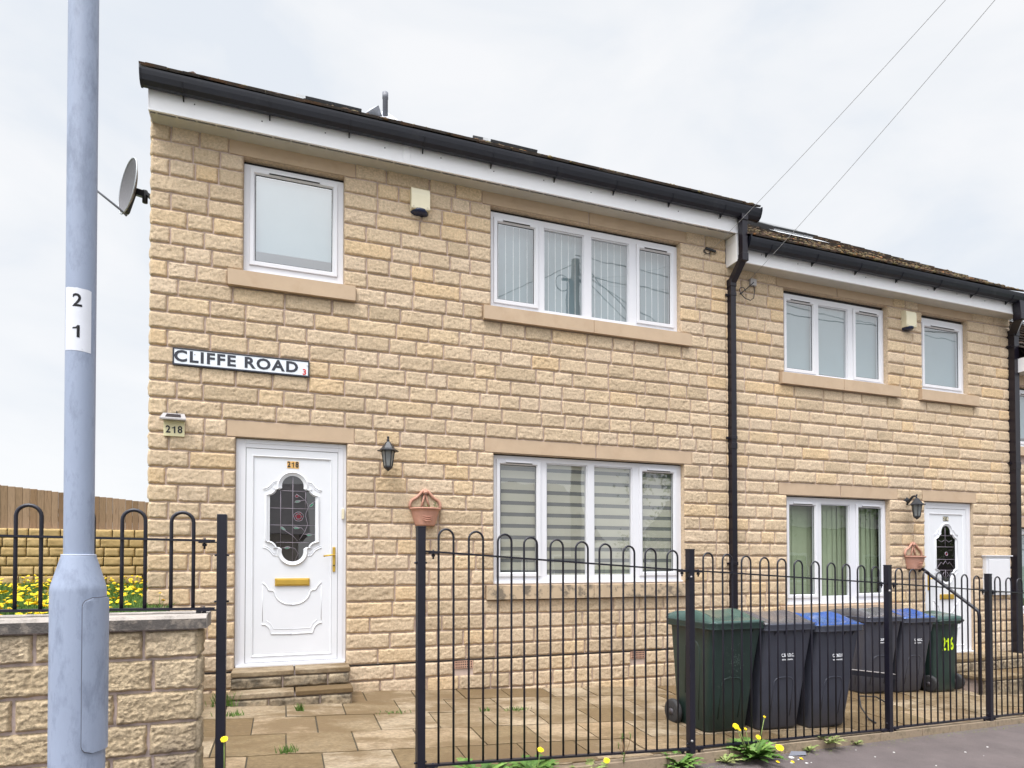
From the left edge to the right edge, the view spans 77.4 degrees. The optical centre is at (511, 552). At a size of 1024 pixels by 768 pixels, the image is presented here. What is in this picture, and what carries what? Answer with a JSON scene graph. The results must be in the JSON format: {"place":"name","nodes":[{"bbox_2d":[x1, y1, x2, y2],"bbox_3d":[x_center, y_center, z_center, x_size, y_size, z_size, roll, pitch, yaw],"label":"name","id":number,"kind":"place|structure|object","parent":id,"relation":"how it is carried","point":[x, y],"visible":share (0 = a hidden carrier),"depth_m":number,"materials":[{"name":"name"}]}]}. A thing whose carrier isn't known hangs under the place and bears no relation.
{"place":"outdoors","nodes":[
{"label":"outdoors","id":0,"kind":"place"},
{"bbox_2d":[0,0,1023,529],"label":"sky","id":1,"kind":"structure","parent":0,"point":[724,98],"materials":[{"name":"white"}]},
{"bbox_2d":[202,685,1023,767],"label":"paving","id":2,"kind":"structure","parent":0,"point":[332,741],"depth_m":5.21,"materials":[{"name":"stone"}]},
{"bbox_2d":[205,692,240,706],"bbox_3d":[-2.384,1.218,5.338,0.330,0.130,0.137,0,-1,-20],"label":"grass tuft","id":3,"kind":"object","parent":2,"relation":"on","point":[227,702],"visible":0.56,"depth_m":5.32,"materials":[{"name":"green plant"}]},
{"bbox_2d":[220,736,227,767],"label":"dandelion","id":4,"kind":"object","parent":2,"relation":"on","point":[224,739],"visible":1,"depth_m":3.28,"materials":[{"name":"yellow plant"}]},
{"bbox_2d":[210,711,243,716],"bbox_3d":[-2.248,1.267,5.055,0.250,0.055,0.098,0,-1,-20],"label":"grass tuft","id":5,"kind":"object","parent":2,"relation":"on","point":[236,713],"visible":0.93,"depth_m":5.06,"materials":[{"name":"green plant"}]},
{"bbox_2d":[274,743,299,753],"bbox_3d":[-1.497,1.306,4.273,0.175,0.066,0.081,0,-1,-20],"label":"grass tuft","id":6,"kind":"object","parent":2,"relation":"on","point":[289,750],"visible":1,"depth_m":4.27,"materials":[{"name":"green plant"}]},
{"bbox_2d":[293,703,304,710],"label":"grass tuft","id":7,"kind":"object","parent":2,"relation":"on","point":[298,708],"visible":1,"depth_m":5.30,"materials":[{"name":"green plant"}]},
{"bbox_2d":[376,709,410,714],"bbox_3d":[-1.006,1.348,5.414,0.299,0.033,0.095,0,-1,-20],"label":"grass tuft","id":8,"kind":"object","parent":2,"relation":"on","point":[393,712],"visible":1,"depth_m":5.42,"materials":[{"name":"green plant"}]},
{"bbox_2d":[453,757,515,767],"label":"dandelion","id":9,"kind":"object","parent":2,"relation":"on","point":[498,765],"visible":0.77,"depth_m":4.12,"materials":[{"name":"green plant"}]},
{"bbox_2d":[504,706,531,711],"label":"grass tuft","id":10,"kind":"object","parent":2,"relation":"on","point":[518,709],"visible":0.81,"depth_m":5.76,"materials":[{"name":"green plant"}]},
{"bbox_2d":[665,608,765,732],"bbox_3d":[1.768,1.014,5.631,0.585,1.037,0.725,0,-1,-21],"label":"wheelie bin","id":11,"kind":"object","parent":2,"relation":"on","point":[672,618],"visible":0.77,"depth_m":5.41,"materials":[{"name":"green plastic"}]},
{"bbox_2d":[743,610,814,729],"bbox_3d":[2.294,1.044,5.818,0.585,1.037,0.725,0,-1,-18],"label":"wheelie bin","id":12,"kind":"object","parent":2,"relation":"on","point":[773,674],"visible":0.65,"depth_m":5.57,"materials":[{"name":"grey plastic"}]},
{"bbox_2d":[793,611,862,727],"bbox_3d":[2.808,1.074,5.990,0.585,1.037,0.725,0,-1,-21],"label":"wheelie bin","id":13,"kind":"object","parent":2,"relation":"on","point":[807,667],"visible":0.56,"depth_m":5.74,"materials":[{"name":"grey plastic"}]},
{"bbox_2d":[829,607,904,693],"bbox_3d":[4.266,1.170,7.757,0.573,1.006,0.710,0,-1,-17],"label":"wheelie bin","id":14,"kind":"object","parent":2,"relation":"on","point":[868,648],"visible":0.49,"depth_m":7.51,"materials":[{"name":"grey plastic"}]},
{"bbox_2d":[852,669,895,679],"bbox_3d":[3.975,1.343,7.054,0.609,0.140,0.056,0,-1,-16],"label":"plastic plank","id":15,"kind":"object","parent":14,"relation":"on","point":[862,673],"visible":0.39,"depth_m":7.01,"materials":[{"name":"grey plastic"}]},
{"bbox_2d":[860,695,884,723],"bbox_3d":[3.711,1.573,6.617,0.216,0.171,1.204,-1,-1,35],"label":"cable","id":16,"kind":"object","parent":2,"relation":"on","point":[864,711],"visible":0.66,"depth_m":6.44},
{"bbox_2d":[892,608,935,692],"bbox_3d":[4.787,1.202,7.964,0.573,1.006,0.710,0,-1,-20],"label":"wheelie bin","id":17,"kind":"object","parent":2,"relation":"on","point":[913,650],"visible":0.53,"depth_m":7.71,"materials":[{"name":"grey plastic"}]},
{"bbox_2d":[920,610,964,691],"bbox_3d":[5.325,1.246,8.214,0.536,0.985,0.710,0,-1,-22],"label":"wheelie bin","id":18,"kind":"object","parent":2,"relation":"on","point":[940,660],"visible":0.48,"depth_m":7.96,"materials":[{"name":"green plastic"}]},
{"bbox_2d":[681,723,1023,767],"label":"pavement","id":19,"kind":"structure","parent":0,"point":[999,747],"depth_m":5.35,"materials":[{"name":"grey asphalt"}]},
{"bbox_2d":[47,0,108,767],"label":"lamp column","id":20,"kind":"structure","parent":19,"relation":"on","point":[78,661],"depth_m":2.20,"materials":[{"name":"metal"}]},
{"bbox_2d":[81,597,108,752],"bbox_3d":[-1.444,0.423,2.231,0.037,0.531,0.137,0,-1,2],"label":"access door","id":21,"kind":"structure","parent":20,"relation":"in","point":[95,613],"depth_m":2.20,"materials":[{"name":"paint"}]},
{"bbox_2d":[0,611,210,767],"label":"stone wall","id":22,"kind":"structure","parent":19,"relation":"on","point":[156,688],"depth_m":3.16,"materials":[{"name":"beige stone"}]},
{"bbox_2d":[0,503,228,767],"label":"hoop railing","id":23,"kind":"object","parent":22,"relation":"on","point":[221,601],"visible":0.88,"depth_m":3.33,"materials":[{"name":"black metal"}]},
{"bbox_2d":[509,747,558,767],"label":"dandelion","id":24,"kind":"object","parent":19,"relation":"on","point":[546,763],"visible":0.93,"depth_m":4.25,"materials":[{"name":"green plant"}]},
{"bbox_2d":[569,758,609,767],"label":"dandelion","id":25,"kind":"object","parent":19,"relation":"on","point":[591,762],"visible":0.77,"depth_m":4.40,"materials":[{"name":"yellow plant"}]},
{"bbox_2d":[618,733,630,763],"bbox_3d":[0.794,1.402,4.512,0.117,0.263,0.028,0,-1,-20],"label":"weed","id":26,"kind":"object","parent":19,"relation":"on","point":[623,746],"visible":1,"depth_m":4.51,"materials":[{"name":"green plant"}]},
{"bbox_2d":[661,751,705,767],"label":"dandelion","id":27,"kind":"object","parent":19,"relation":"on","point":[686,760],"visible":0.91,"depth_m":4.67,"materials":[{"name":"green plant"}]},
{"bbox_2d":[716,753,742,763],"bbox_3d":[1.621,1.571,4.873,0.276,0.064,0.183,0,-1,0],"label":"weed","id":28,"kind":"object","parent":19,"relation":"on","point":[726,758],"visible":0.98,"depth_m":4.89,"materials":[{"name":"green plant"}]},
{"bbox_2d":[725,716,787,762],"bbox_3d":[1.869,1.462,4.988,0.501,0.320,0.469,0,-1,18],"label":"dandelion","id":29,"kind":"object","parent":19,"relation":"on","point":[757,750],"visible":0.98,"depth_m":4.97,"materials":[{"name":"green plant"}]},
{"bbox_2d":[549,715,1023,767],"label":"kerb edging","id":30,"kind":"object","parent":19,"relation":"on","point":[712,755],"visible":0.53,"depth_m":5.37,"materials":[{"name":"concrete"}]},
{"bbox_2d":[414,526,1023,767],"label":"hoop railing","id":31,"kind":"object","parent":30,"relation":"on","point":[690,571],"visible":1,"depth_m":4.89,"materials":[{"name":"black metal"}]},
{"bbox_2d":[816,735,847,743],"bbox_3d":[2.670,1.587,5.401,0.263,0.080,0.273,1,-1,-40],"label":"weed","id":32,"kind":"object","parent":30,"relation":"on","point":[831,741],"visible":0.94,"depth_m":5.41,"materials":[{"name":"green plant"}]},
{"bbox_2d":[789,751,805,755],"bbox_3d":[2.309,1.623,5.168,0.176,0.026,0.044,0,-1,-11],"label":"plastic scrap","id":33,"kind":"object","parent":19,"relation":"on","point":[793,753],"visible":1,"depth_m":5.17,"materials":[{"name":"white plastic"}]},
{"bbox_2d":[803,745,818,750],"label":"weed","id":34,"kind":"object","parent":19,"relation":"on","point":[810,747],"visible":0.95,"depth_m":5.29,"materials":[{"name":"green plant"}]},
{"bbox_2d":[694,725,1023,767],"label":"debris","id":35,"kind":"object","parent":19,"relation":"on","point":[873,743],"visible":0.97,"depth_m":5.69,"materials":[{"name":"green plant"}]},
{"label":"garden ground","id":36,"kind":"structure","parent":0,"visible":0},
{"bbox_2d":[0,528,148,585],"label":"retaining wall","id":37,"kind":"structure","parent":36,"relation":"on","point":[108,553],"depth_m":10.42,"materials":[{"name":"stone"}]},
{"bbox_2d":[0,485,148,529],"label":"timber fence","id":38,"kind":"object","parent":37,"relation":"on","point":[50,505],"visible":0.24,"depth_m":10.51,"materials":[{"name":"brown wood"}]},
{"bbox_2d":[0,575,164,614],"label":"garden flowers","id":39,"kind":"object","parent":36,"relation":"on","point":[19,598],"visible":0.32,"depth_m":4.67,"materials":[{"name":"yellow plant"}]},
{"bbox_2d":[0,582,174,614],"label":"garden grass","id":40,"kind":"structure","parent":36,"relation":"on","point":[110,595],"depth_m":6.24,"materials":[{"name":"green plant"}]},
{"label":"terrain","id":41,"kind":"structure","parent":0,"visible":0},
{"bbox_2d":[139,61,762,706],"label":"terraced house","id":42,"kind":"structure","parent":41,"relation":"on","point":[519,343],"depth_m":6.39,"materials":[{"name":"stone"}]},
{"bbox_2d":[98,157,149,215],"bbox_3d":[-3.493,-3.317,5.723,0.457,0.546,0.431,0,-1,4],"label":"satellite dish","id":43,"kind":"object","parent":42,"relation":"attached to","point":[129,191],"visible":0.91,"depth_m":5.85,"materials":[{"name":"grey metal"}]},
{"bbox_2d":[159,411,185,436],"bbox_3d":[-2.974,-1.139,5.616,0.208,0.225,0.085,0,-1,-20],"label":"house number plaque","id":44,"kind":"object","parent":42,"relation":"attached to","point":[174,424],"visible":1,"depth_m":5.63,"materials":[{"name":"yellow plastic"}]},
{"bbox_2d":[172,347,309,377],"bbox_3d":[-2.458,-1.735,5.845,1.156,0.154,0.020,0,-1,-20],"label":"street sign","id":45,"kind":"object","parent":42,"relation":"attached to","point":[233,361],"visible":1,"depth_m":5.83,"materials":[{"name":"white metal"}]},
{"bbox_2d":[227,420,353,667],"bbox_3d":[-2.077,-0.069,6.028,1.125,2.266,0.134,0,-1,-20],"label":"door","id":46,"kind":"structure","parent":42,"relation":"in","point":[290,518],"depth_m":6.02,"materials":[{"name":"white plastic"}]},
{"bbox_2d":[227,139,355,302],"bbox_3d":[-2.122,-3.112,6.236,1.503,1.663,0.532,0,-1,-20],"label":"window","id":47,"kind":"structure","parent":42,"relation":"in","point":[293,221],"depth_m":6.11,"materials":[{"name":"white plastic"}]},
{"bbox_2d":[377,436,398,470],"bbox_3d":[-1.196,-0.944,6.167,0.205,0.335,0.266,0,-1,-12],"label":"wall lantern","id":48,"kind":"object","parent":42,"relation":"attached to","point":[388,450],"depth_m":6.09,"materials":[{"name":"black metal"}]},
{"bbox_2d":[410,187,429,216],"bbox_3d":[-0.919,-3.511,6.393,0.186,0.257,0.092,0,-1,-20],"label":"alarm box","id":49,"kind":"object","parent":42,"relation":"attached to","point":[420,202],"visible":1,"depth_m":6.36,"materials":[{"name":"beige plastic"}]},
{"bbox_2d":[408,489,441,525],"bbox_3d":[-0.845,-0.454,6.324,0.338,0.374,0.165,0,-1,-20],"label":"wall planter","id":50,"kind":"object","parent":42,"relation":"attached to","point":[424,516],"visible":1,"depth_m":6.31,"materials":[{"name":"ceramic"}]},
{"bbox_2d":[482,191,691,346],"bbox_3d":[0.861,-3.099,7.143,2.529,1.372,0.237,0,-1,-20],"label":"window","id":51,"kind":"structure","parent":42,"relation":"in","point":[545,274],"depth_m":7.15,"materials":[{"name":"white plastic"}]},
{"bbox_2d":[485,438,691,599],"bbox_3d":[0.837,-0.341,7.242,2.933,1.969,0.532,0,-1,-20],"label":"window","id":52,"kind":"structure","parent":42,"relation":"in","point":[617,504],"depth_m":7.10,"materials":[{"name":"white plastic"}]},
{"bbox_2d":[703,247,716,254],"bbox_3d":[2.351,-3.567,7.586,0.191,0.098,0.022,0,-1,-20],"label":"cable anchor","id":53,"kind":"object","parent":42,"relation":"attached to","point":[710,249],"visible":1,"depth_m":7.58,"materials":[{"name":"grey metal"}]},
{"bbox_2d":[727,2,943,233],"bbox_3d":[3.558,-4.653,5.401,0.005,2.015,5.024,1,-1,-28],"label":"overhead cable","id":54,"kind":"object","parent":53,"relation":"attached to","point":[840,114],"visible":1,"depth_m":6.13,"materials":[{"name":"rubber"}]},
{"bbox_2d":[725,221,1023,694],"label":"terraced house","id":55,"kind":"structure","parent":41,"relation":"on","point":[862,415],"depth_m":8.47,"materials":[{"name":"stone"}]},
{"bbox_2d":[739,278,756,300],"bbox_3d":[2.854,-3.190,7.750,0.264,0.284,0.055,0,-1,-20],"label":"junction box","id":56,"kind":"object","parent":55,"relation":"attached to","point":[752,282],"visible":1,"depth_m":7.76,"materials":[{"name":"grey plastic"}]},
{"bbox_2d":[751,0,994,277],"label":"overhead cable","id":57,"kind":"object","parent":56,"relation":"attached to","point":[881,132],"visible":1,"depth_m":6.10,"materials":[{"name":"rubber"}]},
{"bbox_2d":[776,277,900,397],"bbox_3d":[4.143,-2.764,8.464,2.342,1.651,0.532,0,-1,-20],"label":"window","id":58,"kind":"structure","parent":55,"relation":"in","point":[830,344],"depth_m":8.35,"materials":[{"name":"white plastic"}]},
{"bbox_2d":[779,483,901,612],"bbox_3d":[4.156,-0.016,8.420,2.325,1.969,0.532,0,-1,-20],"label":"window","id":59,"kind":"structure","parent":55,"relation":"in","point":[823,530],"depth_m":8.37,"materials":[{"name":"white plastic"}]},
{"bbox_2d":[901,310,916,331],"bbox_3d":[5.362,-3.129,8.627,0.186,0.257,0.092,0,-1,-20],"label":"alarm box","id":60,"kind":"object","parent":55,"relation":"attached to","point":[909,321],"visible":1,"depth_m":8.60,"materials":[{"name":"beige plastic"}]},
{"bbox_2d":[903,494,925,518],"bbox_3d":[5.346,-0.601,8.494,0.205,0.335,0.266,0,-1,-12],"label":"wall lantern","id":61,"kind":"object","parent":55,"relation":"attached to","point":[916,504],"depth_m":8.42,"materials":[{"name":"black metal"}]},
{"bbox_2d":[904,542,925,568],"bbox_3d":[5.433,0.037,8.555,0.338,0.374,0.165,2,-2,-20],"label":"wall planter","id":62,"kind":"object","parent":55,"relation":"attached to","point":[914,562],"visible":0.95,"depth_m":8.54,"materials":[{"name":"ceramic"}]},
{"bbox_2d":[918,304,978,406],"bbox_3d":[6.069,-2.763,8.967,1.115,1.372,0.187,0,-1,-20],"label":"window","id":63,"kind":"structure","parent":55,"relation":"in","point":[942,339],"depth_m":9.02,"materials":[{"name":"white plastic"}]},
{"bbox_2d":[922,490,975,652],"bbox_3d":[6.080,0.279,8.930,1.044,2.255,0.134,0,-1,-20],"label":"door","id":64,"kind":"structure","parent":55,"relation":"in","point":[947,525],"depth_m":8.95,"materials":[{"name":"white plastic"}]},
{"bbox_2d":[917,568,981,694],"bbox_3d":[5.661,1.002,8.285,0.080,1.640,0.825,0,-1,-20],"label":"handrail","id":65,"kind":"object","parent":55,"relation":"attached to","point":[932,576],"visible":0.59,"depth_m":7.92,"materials":[{"name":"black metal"}]},
{"bbox_2d":[1009,319,1023,639],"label":"terraced house","id":66,"kind":"structure","parent":41,"relation":"on","point":[1021,357],"depth_m":9.52,"materials":[{"name":"stone"}]},
{"bbox_2d":[1019,375,1023,455],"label":"window","id":67,"kind":"structure","parent":66,"relation":"in","point":[1021,378],"depth_m":9.61,"materials":[{"name":"white plastic"}]},
{"bbox_2d":[1021,517,1023,624],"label":"window","id":68,"kind":"structure","parent":66,"relation":"in","point":[1022,518],"depth_m":9.57,"materials":[{"name":"white plastic"}]}
]}

